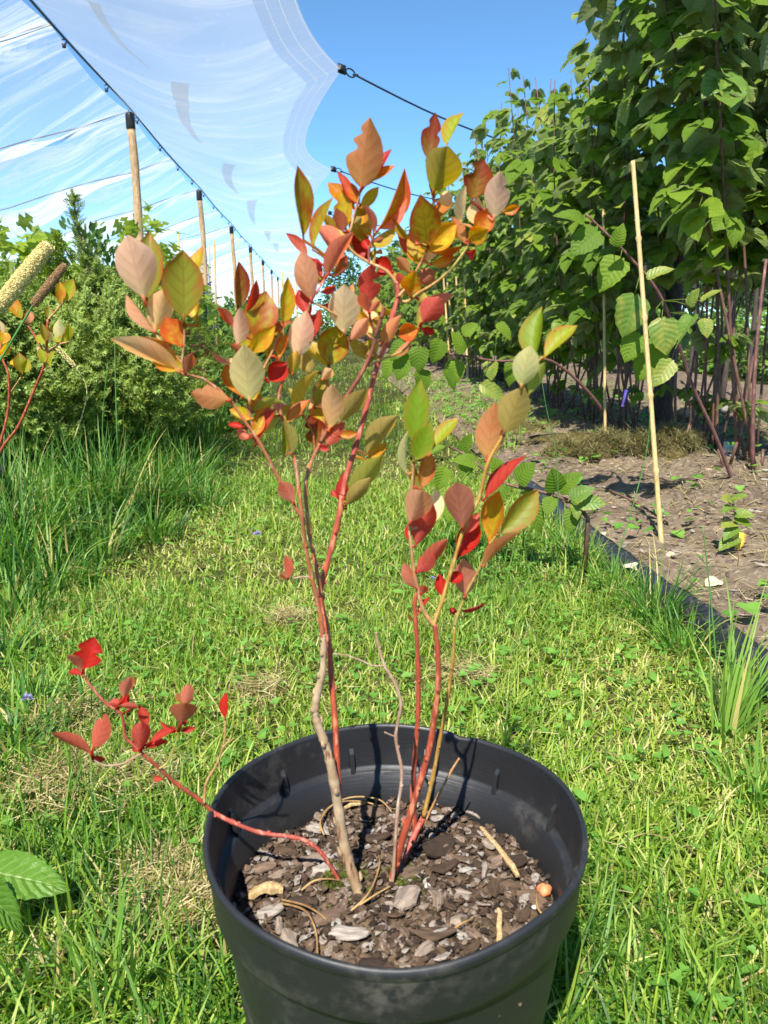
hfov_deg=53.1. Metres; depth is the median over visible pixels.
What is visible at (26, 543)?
grass tuft
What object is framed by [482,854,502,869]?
bark chip
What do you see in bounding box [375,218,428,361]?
raspberry plant
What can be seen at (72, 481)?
grass tuft
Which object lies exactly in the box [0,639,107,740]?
grass tuft
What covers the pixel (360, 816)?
bark chip
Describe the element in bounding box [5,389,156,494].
grass tuft
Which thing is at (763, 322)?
crop bush
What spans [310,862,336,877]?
bark chip
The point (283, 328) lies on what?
plant stake
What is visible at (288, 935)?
bark chip
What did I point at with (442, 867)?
bark chip
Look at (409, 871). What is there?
bark chip
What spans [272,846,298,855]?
bark chip
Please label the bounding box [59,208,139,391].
twiggy shrub
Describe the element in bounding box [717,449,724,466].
cane stump
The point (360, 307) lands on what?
raspberry plant
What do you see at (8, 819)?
lawn weeds
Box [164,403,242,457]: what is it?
grass tuft
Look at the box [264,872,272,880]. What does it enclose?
bark chip
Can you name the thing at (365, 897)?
dry stem
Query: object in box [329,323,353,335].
path end shrub
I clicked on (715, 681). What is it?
grass tuft
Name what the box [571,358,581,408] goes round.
bare cane
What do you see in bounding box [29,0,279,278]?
ridge cord
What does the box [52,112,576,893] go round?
potted bush
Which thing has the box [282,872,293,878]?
bark chip
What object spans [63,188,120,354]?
conifer leader
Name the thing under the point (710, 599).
grass stalk
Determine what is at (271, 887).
wood chunk
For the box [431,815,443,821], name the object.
grey chip
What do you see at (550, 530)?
grass tuft
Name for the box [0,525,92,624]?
grass tuft
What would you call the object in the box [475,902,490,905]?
bark chip
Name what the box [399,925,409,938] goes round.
bark chip
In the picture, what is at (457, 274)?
raspberry plant
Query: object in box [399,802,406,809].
bark chip
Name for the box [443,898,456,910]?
bark chip
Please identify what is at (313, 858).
bark chip
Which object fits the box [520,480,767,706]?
bed edging
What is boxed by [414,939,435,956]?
grey chip
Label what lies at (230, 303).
row shrub
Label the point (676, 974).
clover
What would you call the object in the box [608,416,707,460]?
hay heap
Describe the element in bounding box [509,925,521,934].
bark chip
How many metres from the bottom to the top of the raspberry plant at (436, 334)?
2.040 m
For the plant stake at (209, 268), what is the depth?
6.49 m
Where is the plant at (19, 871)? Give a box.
[0,849,70,931]
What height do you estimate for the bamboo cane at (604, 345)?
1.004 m
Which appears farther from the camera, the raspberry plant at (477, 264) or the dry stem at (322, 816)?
the raspberry plant at (477, 264)
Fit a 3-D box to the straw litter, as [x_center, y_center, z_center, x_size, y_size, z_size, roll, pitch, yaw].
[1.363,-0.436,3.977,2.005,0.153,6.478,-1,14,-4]
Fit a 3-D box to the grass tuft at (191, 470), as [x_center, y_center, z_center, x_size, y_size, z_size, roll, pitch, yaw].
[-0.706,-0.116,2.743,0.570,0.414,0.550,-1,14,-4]
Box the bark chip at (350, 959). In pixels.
[336,956,356,963]
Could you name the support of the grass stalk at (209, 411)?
on the ground at (440, 457)
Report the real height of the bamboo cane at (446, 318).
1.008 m
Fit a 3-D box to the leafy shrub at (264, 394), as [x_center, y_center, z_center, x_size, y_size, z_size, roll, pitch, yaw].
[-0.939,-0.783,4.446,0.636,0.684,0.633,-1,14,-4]
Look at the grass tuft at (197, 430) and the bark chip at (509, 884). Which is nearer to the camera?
the bark chip at (509, 884)
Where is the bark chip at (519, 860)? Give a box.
[502,854,527,867]
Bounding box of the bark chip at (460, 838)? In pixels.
[455,834,465,842]
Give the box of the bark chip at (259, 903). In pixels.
[256,899,271,907]
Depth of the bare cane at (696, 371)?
3.05 m
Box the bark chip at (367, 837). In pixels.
[358,831,390,842]
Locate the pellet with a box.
[536,883,551,896]
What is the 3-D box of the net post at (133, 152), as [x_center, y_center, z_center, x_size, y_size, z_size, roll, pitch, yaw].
[-1.919,-1.993,6.119,0.110,2.174,0.083,-1,14,-4]
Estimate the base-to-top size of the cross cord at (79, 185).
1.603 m
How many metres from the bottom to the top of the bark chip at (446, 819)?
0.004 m
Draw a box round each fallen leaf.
[622,562,636,569]
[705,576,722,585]
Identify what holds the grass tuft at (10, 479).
on the ground at (440, 457)
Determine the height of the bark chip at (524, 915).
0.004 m
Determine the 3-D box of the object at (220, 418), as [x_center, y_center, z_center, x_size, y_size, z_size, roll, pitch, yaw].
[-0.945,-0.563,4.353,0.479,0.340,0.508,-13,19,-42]
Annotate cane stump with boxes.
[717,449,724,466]
[729,442,737,465]
[760,449,764,465]
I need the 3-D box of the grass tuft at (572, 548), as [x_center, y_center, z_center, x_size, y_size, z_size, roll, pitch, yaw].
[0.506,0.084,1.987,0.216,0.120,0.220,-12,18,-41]
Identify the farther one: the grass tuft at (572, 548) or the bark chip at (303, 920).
the grass tuft at (572, 548)
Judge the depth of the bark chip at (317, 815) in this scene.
0.67 m
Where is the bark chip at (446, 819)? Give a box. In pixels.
[429,815,448,821]
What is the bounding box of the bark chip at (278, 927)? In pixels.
[275,916,282,933]
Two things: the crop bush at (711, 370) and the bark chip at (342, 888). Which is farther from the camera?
the crop bush at (711, 370)
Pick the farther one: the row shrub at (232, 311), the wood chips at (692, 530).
the row shrub at (232, 311)
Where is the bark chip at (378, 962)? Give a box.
[358,957,386,966]
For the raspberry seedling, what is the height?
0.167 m
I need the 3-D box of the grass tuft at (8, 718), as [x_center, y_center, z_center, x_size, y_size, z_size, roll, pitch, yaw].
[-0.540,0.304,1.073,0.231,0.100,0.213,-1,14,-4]
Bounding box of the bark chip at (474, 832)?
[464,827,481,837]
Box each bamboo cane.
[443,278,450,359]
[446,278,456,359]
[455,277,463,377]
[463,274,468,381]
[602,208,606,431]
[631,160,663,542]
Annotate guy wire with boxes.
[342,172,431,198]
[356,75,492,137]
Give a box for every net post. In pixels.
[125,112,143,240]
[196,190,208,320]
[229,226,236,309]
[249,247,253,287]
[261,260,264,291]
[270,270,273,300]
[277,277,279,308]
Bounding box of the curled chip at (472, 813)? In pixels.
[464,810,479,818]
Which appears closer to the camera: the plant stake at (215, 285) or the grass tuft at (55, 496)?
the grass tuft at (55, 496)
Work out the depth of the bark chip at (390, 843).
0.63 m
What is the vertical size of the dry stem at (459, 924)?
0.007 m
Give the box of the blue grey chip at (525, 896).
[519,893,529,903]
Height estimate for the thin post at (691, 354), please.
1.501 m
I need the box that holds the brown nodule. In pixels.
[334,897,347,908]
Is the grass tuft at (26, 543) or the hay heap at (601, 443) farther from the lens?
the hay heap at (601, 443)
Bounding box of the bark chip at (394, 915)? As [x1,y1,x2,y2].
[387,913,405,917]
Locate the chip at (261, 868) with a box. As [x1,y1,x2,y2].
[247,861,276,875]
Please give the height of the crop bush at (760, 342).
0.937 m
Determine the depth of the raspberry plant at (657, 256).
3.24 m
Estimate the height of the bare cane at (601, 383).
0.680 m
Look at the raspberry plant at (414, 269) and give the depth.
9.59 m
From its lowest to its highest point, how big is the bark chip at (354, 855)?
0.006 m
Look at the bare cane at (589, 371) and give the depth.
4.33 m
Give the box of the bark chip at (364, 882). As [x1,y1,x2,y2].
[361,876,370,884]
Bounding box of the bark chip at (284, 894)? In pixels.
[275,889,289,898]
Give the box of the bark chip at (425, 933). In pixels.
[411,927,456,941]
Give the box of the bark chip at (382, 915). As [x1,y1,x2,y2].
[379,910,388,920]
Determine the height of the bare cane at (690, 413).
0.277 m
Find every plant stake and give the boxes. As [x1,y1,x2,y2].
[178,234,179,252]
[208,245,211,364]
[213,241,218,382]
[282,273,284,361]
[296,283,297,317]
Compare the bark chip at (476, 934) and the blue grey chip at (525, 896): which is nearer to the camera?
the bark chip at (476, 934)
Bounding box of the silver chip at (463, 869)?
[458,867,471,872]
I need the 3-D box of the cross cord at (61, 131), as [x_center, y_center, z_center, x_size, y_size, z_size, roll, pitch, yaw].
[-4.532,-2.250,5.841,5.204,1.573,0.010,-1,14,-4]
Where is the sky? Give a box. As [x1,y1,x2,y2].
[0,0,766,326]
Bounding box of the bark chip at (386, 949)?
[382,941,389,953]
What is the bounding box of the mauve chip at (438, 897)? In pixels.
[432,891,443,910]
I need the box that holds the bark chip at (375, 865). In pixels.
[370,862,378,868]
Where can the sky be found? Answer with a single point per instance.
(447, 58)
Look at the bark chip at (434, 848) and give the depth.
0.62 m
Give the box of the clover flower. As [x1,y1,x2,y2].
[20,693,33,713]
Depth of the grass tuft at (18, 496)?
1.96 m
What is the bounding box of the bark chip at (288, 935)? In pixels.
[280,927,298,946]
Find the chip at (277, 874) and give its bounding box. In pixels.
[268,869,288,878]
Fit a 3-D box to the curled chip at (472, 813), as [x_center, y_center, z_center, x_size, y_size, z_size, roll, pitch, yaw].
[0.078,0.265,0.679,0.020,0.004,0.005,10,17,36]
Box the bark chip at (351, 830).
[348,827,354,833]
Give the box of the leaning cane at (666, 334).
[553,209,732,477]
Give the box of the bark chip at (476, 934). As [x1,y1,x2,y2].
[462,926,481,938]
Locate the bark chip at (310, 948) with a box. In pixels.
[304,938,314,951]
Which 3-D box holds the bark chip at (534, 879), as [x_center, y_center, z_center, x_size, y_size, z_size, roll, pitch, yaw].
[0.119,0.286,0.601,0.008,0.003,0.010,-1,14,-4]
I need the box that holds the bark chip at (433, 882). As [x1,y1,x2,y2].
[429,873,436,886]
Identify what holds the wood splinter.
on the bark mulch
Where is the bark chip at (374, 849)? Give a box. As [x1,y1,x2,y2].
[367,847,379,851]
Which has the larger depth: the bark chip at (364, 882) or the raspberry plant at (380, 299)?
the raspberry plant at (380, 299)
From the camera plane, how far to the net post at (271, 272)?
22.88 m
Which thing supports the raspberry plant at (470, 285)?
on the soil bed
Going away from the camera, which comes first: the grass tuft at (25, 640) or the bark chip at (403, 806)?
the bark chip at (403, 806)
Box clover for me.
[0,454,767,1023]
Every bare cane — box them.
[562,337,570,401]
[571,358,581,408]
[580,347,592,416]
[597,309,613,416]
[617,362,627,425]
[619,259,646,425]
[674,296,685,425]
[683,388,691,441]
[689,241,698,430]
[709,298,722,434]
[714,256,719,449]
[732,278,746,460]
[750,259,767,469]
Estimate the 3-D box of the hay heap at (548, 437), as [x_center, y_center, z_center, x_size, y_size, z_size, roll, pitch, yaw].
[0.914,-0.350,3.618,0.621,0.164,0.343,-1,14,-4]
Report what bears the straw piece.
on the bark mulch
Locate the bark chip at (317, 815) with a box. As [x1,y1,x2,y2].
[314,812,324,820]
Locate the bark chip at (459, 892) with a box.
[447,888,471,897]
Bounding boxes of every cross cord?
[0,23,48,37]
[0,110,128,148]
[0,158,170,210]
[18,189,197,245]
[66,210,215,257]
[104,225,231,263]
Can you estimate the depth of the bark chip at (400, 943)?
0.53 m
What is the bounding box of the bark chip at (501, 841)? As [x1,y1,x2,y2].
[494,836,505,846]
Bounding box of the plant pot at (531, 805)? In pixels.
[203,723,587,1023]
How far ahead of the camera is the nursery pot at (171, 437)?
3.62 m
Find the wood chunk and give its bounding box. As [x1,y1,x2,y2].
[248,881,282,899]
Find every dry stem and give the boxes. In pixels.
[278,898,325,918]
[280,902,317,953]
[301,878,340,890]
[319,800,380,835]
[320,796,391,831]
[351,844,379,910]
[353,880,400,910]
[455,917,473,927]
[535,892,541,913]
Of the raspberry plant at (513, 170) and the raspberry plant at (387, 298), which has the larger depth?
the raspberry plant at (387, 298)
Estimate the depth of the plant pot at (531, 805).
0.57 m
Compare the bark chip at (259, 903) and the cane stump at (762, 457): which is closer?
the bark chip at (259, 903)
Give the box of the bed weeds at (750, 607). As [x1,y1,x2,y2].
[404,367,767,615]
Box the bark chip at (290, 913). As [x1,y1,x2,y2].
[286,908,293,918]
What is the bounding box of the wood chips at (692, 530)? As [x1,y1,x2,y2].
[439,388,767,615]
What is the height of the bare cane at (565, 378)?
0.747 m
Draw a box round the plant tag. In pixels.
[621,389,629,405]
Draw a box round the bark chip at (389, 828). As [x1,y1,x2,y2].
[379,825,393,831]
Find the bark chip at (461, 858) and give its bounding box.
[453,855,468,863]
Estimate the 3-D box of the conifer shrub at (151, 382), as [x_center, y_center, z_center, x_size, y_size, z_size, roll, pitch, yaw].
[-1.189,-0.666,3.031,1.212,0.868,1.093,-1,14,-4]
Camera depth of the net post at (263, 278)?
19.48 m
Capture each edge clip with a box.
[331,166,343,172]
[338,63,358,77]
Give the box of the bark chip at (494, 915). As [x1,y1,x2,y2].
[490,911,497,924]
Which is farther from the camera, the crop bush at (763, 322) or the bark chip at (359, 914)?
the crop bush at (763, 322)
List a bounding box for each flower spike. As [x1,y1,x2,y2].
[0,240,54,313]
[0,262,67,360]
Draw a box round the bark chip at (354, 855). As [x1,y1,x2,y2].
[340,847,359,861]
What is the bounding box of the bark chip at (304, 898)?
[286,893,317,911]
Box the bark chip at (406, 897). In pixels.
[393,885,420,910]
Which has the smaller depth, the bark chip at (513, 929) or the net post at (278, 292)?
the bark chip at (513, 929)
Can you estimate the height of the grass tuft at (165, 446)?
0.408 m
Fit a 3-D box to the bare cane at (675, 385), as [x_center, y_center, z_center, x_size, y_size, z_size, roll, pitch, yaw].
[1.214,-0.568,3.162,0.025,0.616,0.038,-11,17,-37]
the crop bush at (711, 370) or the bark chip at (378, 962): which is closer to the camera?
the bark chip at (378, 962)
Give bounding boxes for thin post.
[635,263,646,387]
[686,283,696,386]
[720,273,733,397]
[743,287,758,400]
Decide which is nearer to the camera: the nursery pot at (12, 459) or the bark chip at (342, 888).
the bark chip at (342, 888)
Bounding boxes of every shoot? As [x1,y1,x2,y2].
[381,321,609,431]
[431,433,606,583]
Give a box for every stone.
[677,407,695,418]
[719,406,732,414]
[723,441,733,451]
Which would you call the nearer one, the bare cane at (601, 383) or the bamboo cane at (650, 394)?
the bamboo cane at (650, 394)
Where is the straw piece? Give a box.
[344,802,363,808]
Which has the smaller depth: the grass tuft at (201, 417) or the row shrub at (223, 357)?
the grass tuft at (201, 417)
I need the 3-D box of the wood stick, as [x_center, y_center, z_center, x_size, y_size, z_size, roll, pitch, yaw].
[0.093,0.274,0.626,0.006,0.005,0.066,-5,15,-20]
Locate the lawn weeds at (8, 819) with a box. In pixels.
[0,511,767,1023]
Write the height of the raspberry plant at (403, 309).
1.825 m
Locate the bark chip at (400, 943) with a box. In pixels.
[394,939,403,947]
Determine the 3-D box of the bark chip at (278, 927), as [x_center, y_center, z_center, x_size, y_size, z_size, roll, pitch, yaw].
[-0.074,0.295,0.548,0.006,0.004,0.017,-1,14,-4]
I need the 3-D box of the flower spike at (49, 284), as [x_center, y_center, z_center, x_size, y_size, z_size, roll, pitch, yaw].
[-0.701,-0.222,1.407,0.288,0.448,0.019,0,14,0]
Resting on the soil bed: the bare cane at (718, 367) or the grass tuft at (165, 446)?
the bare cane at (718, 367)
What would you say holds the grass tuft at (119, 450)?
on the ground at (440, 457)
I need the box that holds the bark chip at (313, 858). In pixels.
[302,849,330,866]
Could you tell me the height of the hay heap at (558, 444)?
0.140 m
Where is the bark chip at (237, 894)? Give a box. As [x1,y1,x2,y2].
[235,892,244,900]
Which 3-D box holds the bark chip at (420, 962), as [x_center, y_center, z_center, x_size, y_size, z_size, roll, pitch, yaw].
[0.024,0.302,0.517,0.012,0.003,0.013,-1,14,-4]
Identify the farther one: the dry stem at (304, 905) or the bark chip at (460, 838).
the bark chip at (460, 838)
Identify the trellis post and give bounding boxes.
[496,225,505,381]
[650,35,691,431]
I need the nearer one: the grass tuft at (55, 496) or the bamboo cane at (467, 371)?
the grass tuft at (55, 496)
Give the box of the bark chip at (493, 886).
[487,877,498,897]
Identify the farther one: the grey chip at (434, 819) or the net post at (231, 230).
the net post at (231, 230)
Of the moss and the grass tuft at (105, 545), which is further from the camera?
the grass tuft at (105, 545)
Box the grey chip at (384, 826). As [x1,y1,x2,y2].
[381,824,386,832]
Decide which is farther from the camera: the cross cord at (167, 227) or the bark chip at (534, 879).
the cross cord at (167, 227)
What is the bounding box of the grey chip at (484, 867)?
[482,861,487,878]
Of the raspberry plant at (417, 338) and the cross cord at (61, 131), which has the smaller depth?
the cross cord at (61, 131)
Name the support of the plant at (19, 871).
on the ground at (440, 457)
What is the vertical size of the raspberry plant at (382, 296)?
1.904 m
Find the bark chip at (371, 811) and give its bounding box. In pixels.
[357,805,387,817]
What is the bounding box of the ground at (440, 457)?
[0,327,767,1023]
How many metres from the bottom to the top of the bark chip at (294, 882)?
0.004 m
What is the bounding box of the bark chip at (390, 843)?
[387,840,393,845]
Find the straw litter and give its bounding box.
[428,379,767,638]
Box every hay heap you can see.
[457,411,570,433]
[518,423,633,446]
[536,429,580,458]
[567,422,628,461]
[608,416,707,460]
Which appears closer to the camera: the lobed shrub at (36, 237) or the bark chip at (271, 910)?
the bark chip at (271, 910)
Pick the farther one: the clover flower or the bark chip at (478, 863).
the clover flower
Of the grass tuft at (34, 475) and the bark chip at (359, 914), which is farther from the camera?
the grass tuft at (34, 475)
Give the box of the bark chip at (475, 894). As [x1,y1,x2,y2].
[472,890,479,898]
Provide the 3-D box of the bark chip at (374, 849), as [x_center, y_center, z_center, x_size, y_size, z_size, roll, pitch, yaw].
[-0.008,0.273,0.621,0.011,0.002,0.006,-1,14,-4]
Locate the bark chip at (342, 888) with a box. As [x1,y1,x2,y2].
[339,886,345,893]
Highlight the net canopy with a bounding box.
[0,1,339,304]
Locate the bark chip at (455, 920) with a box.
[449,913,470,925]
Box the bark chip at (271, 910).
[256,903,283,918]
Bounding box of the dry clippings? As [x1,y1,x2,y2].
[0,465,767,1023]
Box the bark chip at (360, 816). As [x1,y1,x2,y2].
[352,815,363,820]
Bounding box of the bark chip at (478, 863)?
[472,860,481,868]
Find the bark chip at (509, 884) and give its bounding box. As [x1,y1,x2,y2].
[499,879,520,890]
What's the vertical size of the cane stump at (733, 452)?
0.104 m
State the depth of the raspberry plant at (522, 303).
4.47 m
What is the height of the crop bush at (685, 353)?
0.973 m
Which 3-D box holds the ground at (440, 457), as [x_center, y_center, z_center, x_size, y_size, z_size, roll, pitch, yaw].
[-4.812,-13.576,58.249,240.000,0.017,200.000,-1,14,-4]
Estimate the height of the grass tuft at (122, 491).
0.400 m
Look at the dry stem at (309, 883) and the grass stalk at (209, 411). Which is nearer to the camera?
the dry stem at (309, 883)
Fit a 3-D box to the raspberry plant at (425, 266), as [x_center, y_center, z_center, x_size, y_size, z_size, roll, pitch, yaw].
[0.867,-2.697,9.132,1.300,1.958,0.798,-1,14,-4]
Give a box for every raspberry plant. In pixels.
[350,275,377,338]
[357,265,388,347]
[358,240,407,342]
[373,275,389,346]
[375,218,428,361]
[375,255,396,346]
[378,233,410,339]
[379,251,398,320]
[380,277,394,339]
[388,251,417,349]
[399,269,426,346]
[400,271,412,349]
[402,258,428,360]
[403,257,439,360]
[404,257,443,363]
[409,216,456,366]
[411,190,463,369]
[417,184,469,373]
[432,164,493,376]
[441,147,495,378]
[449,136,540,384]
[454,127,513,381]
[463,96,547,389]
[470,103,593,392]
[479,67,606,400]
[488,76,619,408]
[490,72,691,423]
[526,0,707,433]
[532,78,660,412]
[576,0,767,468]
[581,1,765,444]
[636,0,767,455]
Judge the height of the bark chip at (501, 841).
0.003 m
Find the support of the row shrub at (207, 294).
on the ground at (440, 457)
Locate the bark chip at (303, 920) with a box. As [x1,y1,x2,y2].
[299,916,308,927]
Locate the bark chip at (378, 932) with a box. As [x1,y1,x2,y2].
[375,922,386,935]
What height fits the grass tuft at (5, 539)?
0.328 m
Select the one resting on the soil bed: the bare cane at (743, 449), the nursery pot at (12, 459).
the bare cane at (743, 449)
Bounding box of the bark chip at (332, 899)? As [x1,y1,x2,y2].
[328,891,341,904]
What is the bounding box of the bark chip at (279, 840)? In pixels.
[277,838,286,842]
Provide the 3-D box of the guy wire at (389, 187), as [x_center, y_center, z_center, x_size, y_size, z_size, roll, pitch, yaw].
[0.168,-3.802,9.027,0.013,0.089,1.983,11,17,37]
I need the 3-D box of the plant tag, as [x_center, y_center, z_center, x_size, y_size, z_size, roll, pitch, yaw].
[0.958,-0.455,3.058,0.017,0.064,0.074,10,17,35]
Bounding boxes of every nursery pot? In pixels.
[0,442,52,482]
[0,465,3,480]
[54,426,132,473]
[134,416,191,455]
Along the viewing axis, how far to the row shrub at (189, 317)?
5.86 m
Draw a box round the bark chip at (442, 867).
[430,858,458,873]
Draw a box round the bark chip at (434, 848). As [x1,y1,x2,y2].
[422,834,454,857]
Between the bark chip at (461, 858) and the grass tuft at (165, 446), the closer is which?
the bark chip at (461, 858)
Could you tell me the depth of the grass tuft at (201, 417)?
4.08 m
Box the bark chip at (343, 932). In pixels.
[328,924,369,940]
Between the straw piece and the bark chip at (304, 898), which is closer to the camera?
the bark chip at (304, 898)
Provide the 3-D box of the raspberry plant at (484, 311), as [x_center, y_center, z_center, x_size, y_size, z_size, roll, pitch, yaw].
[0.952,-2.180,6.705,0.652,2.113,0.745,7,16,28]
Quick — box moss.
[310,858,425,907]
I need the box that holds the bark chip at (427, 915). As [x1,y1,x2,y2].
[417,913,431,920]
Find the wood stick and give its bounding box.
[479,826,519,876]
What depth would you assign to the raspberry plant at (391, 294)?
13.19 m
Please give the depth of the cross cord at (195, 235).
12.63 m
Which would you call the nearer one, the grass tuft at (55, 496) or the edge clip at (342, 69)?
the grass tuft at (55, 496)
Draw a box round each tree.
[313,251,361,313]
[646,260,702,313]
[660,211,710,308]
[693,220,766,310]
[709,258,767,329]
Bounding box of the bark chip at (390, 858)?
[386,856,392,862]
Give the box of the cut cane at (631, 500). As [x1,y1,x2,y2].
[609,489,668,523]
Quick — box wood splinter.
[496,908,501,941]
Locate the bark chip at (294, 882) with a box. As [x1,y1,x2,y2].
[293,875,300,885]
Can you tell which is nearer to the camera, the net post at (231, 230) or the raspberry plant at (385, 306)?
the net post at (231, 230)
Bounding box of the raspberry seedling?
[718,493,754,550]
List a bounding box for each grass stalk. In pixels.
[55,346,87,439]
[102,366,107,467]
[114,319,117,467]
[208,367,209,454]
[537,353,557,550]
[611,409,649,573]
[702,525,716,664]
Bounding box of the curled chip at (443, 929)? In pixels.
[433,927,459,932]
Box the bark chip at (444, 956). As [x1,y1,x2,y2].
[433,949,451,960]
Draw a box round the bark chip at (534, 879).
[531,873,539,882]
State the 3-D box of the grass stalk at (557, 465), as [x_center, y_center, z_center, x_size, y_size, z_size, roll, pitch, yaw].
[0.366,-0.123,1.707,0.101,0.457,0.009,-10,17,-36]
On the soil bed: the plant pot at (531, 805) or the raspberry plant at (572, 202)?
the raspberry plant at (572, 202)
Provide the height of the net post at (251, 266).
2.176 m
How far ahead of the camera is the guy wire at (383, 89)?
5.51 m
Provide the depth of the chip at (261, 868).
0.60 m
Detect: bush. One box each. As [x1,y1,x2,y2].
[0,279,75,453]
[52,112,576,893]
[658,309,690,367]
[678,305,741,370]
[684,297,761,373]
[703,308,764,376]
[730,307,767,381]
[736,315,767,378]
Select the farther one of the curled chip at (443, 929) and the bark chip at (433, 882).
the bark chip at (433, 882)
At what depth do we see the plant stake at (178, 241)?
6.82 m
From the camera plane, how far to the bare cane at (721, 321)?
3.13 m
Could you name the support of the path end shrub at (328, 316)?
on the ground at (440, 457)
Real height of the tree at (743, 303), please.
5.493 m
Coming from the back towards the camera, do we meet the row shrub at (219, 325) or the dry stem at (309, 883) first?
the row shrub at (219, 325)
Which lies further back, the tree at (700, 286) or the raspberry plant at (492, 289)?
the tree at (700, 286)
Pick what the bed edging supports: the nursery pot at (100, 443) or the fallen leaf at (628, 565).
the fallen leaf at (628, 565)
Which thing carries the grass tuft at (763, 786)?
on the ground at (440, 457)
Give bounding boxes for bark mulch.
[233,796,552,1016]
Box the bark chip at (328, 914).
[308,906,352,925]
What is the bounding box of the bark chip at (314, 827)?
[305,823,329,834]
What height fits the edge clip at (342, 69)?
0.059 m
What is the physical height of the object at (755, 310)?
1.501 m
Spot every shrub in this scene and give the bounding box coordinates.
[0,212,81,308]
[0,229,235,447]
[0,252,31,289]
[0,272,140,458]
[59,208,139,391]
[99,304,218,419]
[100,200,233,421]
[137,260,218,356]
[157,287,232,381]
[180,316,277,431]
[188,264,220,416]
[204,289,230,367]
[204,298,234,367]
[211,299,230,372]
[218,301,263,371]
[224,291,264,356]
[278,308,291,344]
[310,309,332,339]
[317,312,347,335]
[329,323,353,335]
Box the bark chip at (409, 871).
[386,864,420,882]
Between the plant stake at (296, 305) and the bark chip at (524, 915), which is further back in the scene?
the plant stake at (296, 305)
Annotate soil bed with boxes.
[347,337,767,648]
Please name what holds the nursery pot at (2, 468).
on the ground at (440, 457)
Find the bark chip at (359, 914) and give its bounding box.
[356,911,365,923]
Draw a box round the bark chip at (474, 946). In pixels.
[463,940,479,954]
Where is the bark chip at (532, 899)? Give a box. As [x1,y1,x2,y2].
[515,889,547,908]
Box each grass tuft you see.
[0,396,113,502]
[0,421,108,517]
[0,430,143,552]
[0,442,94,570]
[0,447,96,559]
[0,454,134,572]
[0,457,116,555]
[0,470,111,591]
[0,510,134,598]
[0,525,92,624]
[0,586,84,679]
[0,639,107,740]
[0,694,72,775]
[4,488,133,561]
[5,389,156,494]
[6,649,152,745]
[7,404,182,530]
[18,866,219,1023]
[25,421,203,531]
[25,482,173,574]
[40,383,196,485]
[91,484,204,546]
[93,400,227,485]
[94,436,222,517]
[129,425,242,492]
[131,429,255,501]
[132,398,220,453]
[161,467,245,515]
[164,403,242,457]
[189,378,224,433]
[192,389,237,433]
[531,507,598,549]
[549,524,621,565]
[566,531,742,659]
[572,541,669,594]
[597,561,686,616]
[606,584,750,671]
[669,626,767,738]
[677,702,767,817]
[686,572,767,751]
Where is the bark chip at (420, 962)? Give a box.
[412,955,426,966]
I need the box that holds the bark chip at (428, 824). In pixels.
[425,821,431,826]
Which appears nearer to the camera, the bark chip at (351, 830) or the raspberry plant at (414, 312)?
the bark chip at (351, 830)
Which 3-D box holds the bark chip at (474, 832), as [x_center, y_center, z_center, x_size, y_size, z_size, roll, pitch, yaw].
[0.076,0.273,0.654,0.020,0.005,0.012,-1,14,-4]
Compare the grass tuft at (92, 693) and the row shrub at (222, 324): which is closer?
the grass tuft at (92, 693)
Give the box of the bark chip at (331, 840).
[327,835,335,847]
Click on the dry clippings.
(186, 869)
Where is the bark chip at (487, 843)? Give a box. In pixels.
[482,839,494,848]
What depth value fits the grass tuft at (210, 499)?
2.56 m
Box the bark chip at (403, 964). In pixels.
[399,962,410,967]
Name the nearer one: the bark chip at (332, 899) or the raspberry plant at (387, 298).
the bark chip at (332, 899)
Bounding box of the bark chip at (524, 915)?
[516,907,530,921]

